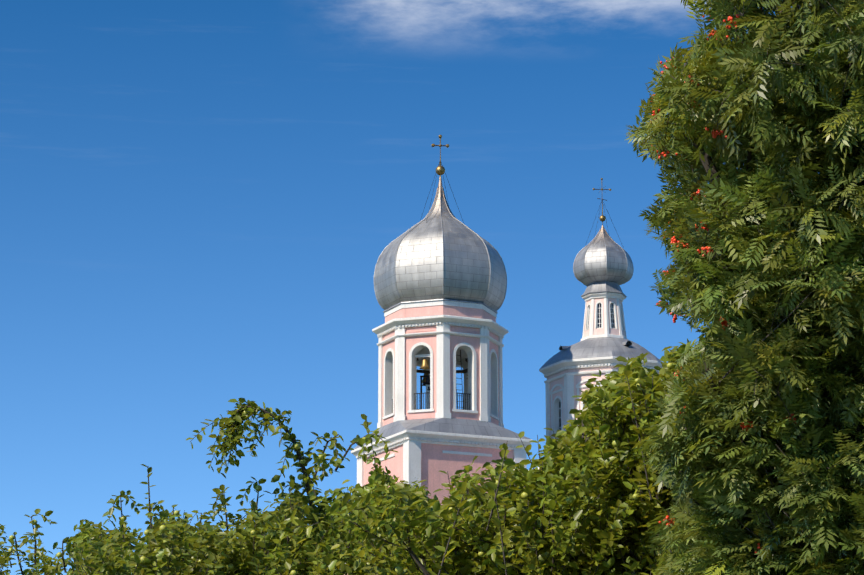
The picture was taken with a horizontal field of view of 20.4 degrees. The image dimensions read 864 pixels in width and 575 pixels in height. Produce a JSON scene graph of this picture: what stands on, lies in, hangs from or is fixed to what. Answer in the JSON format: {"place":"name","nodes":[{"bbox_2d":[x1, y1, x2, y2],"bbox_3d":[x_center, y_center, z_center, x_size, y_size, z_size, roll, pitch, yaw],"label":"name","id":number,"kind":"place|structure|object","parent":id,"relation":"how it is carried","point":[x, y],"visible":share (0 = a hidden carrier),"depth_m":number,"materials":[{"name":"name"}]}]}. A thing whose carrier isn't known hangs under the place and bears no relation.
{"place":"outdoors","nodes":[
{"label":"outdoors","id":0,"kind":"place"},
{"bbox_2d":[0,509,235,574],"bbox_3d":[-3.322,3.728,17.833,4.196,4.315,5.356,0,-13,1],"label":"bush","id":1,"kind":"object","parent":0,"point":[46,567],"depth_m":17.70,"materials":[{"name":"green plant"}]},
{"bbox_2d":[8,520,144,568],"bbox_3d":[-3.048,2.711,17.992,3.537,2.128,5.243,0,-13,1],"label":"apples","id":2,"kind":"object","parent":1,"relation":"attached to","point":[58,554],"visible":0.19,"depth_m":16.15,"materials":[{"name":"green plant"}]},
{"bbox_2d":[33,398,523,574],"bbox_3d":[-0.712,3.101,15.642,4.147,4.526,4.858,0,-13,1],"label":"apple tree","id":3,"kind":"object","parent":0,"point":[217,538],"depth_m":15.11,"materials":[{"name":"green plant"}]},
{"bbox_2d":[69,409,522,574],"bbox_3d":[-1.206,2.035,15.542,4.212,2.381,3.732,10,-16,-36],"label":"apples","id":4,"kind":"object","parent":3,"relation":"attached to","point":[163,528],"visible":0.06,"depth_m":15.34,"materials":[{"name":"green plant"}]},
{"bbox_2d":[0,0,775,574],"label":"sky","id":5,"kind":"structure","parent":0,"point":[201,201],"materials":[{"name":"blue"}]},
{"bbox_2d":[261,333,711,574],"bbox_3d":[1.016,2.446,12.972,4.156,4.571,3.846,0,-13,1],"label":"apple tree","id":6,"kind":"object","parent":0,"point":[613,389],"depth_m":12.27,"materials":[{"name":"green plant"}]},
{"bbox_2d":[290,359,680,574],"bbox_3d":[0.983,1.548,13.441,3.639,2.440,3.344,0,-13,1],"label":"apples","id":7,"kind":"object","parent":6,"relation":"attached to","point":[524,495],"visible":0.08,"depth_m":12.28,"materials":[{"name":"green plant"}]},
{"bbox_2d":[539,178,662,452],"bbox_3d":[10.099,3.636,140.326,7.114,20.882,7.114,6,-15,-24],"label":"tower","id":8,"kind":"structure","parent":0,"point":[603,268],"depth_m":139.33,"materials":[{"name":"white paint"}]},
{"bbox_2d":[625,0,863,574],"bbox_3d":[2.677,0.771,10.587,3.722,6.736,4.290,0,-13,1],"label":"rowan tree","id":9,"kind":"object","parent":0,"point":[754,286],"depth_m":9.40,"materials":[{"name":"green plant"}]},
{"bbox_2d":[650,14,829,567],"bbox_3d":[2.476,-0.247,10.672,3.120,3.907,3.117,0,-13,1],"label":"rowan berries","id":10,"kind":"object","parent":9,"relation":"attached to","point":[673,238],"visible":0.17,"depth_m":9.62,"materials":[{"name":"plant"}]},
{"label":"ground","id":11,"kind":"structure","parent":0,"visible":0},
{"bbox_2d":[344,135,531,574],"bbox_3d":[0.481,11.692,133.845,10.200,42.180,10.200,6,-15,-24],"label":"bell tower","id":12,"kind":"structure","parent":11,"relation":"on","point":[440,282],"depth_m":133.23,"materials":[{"name":"pink paint"}]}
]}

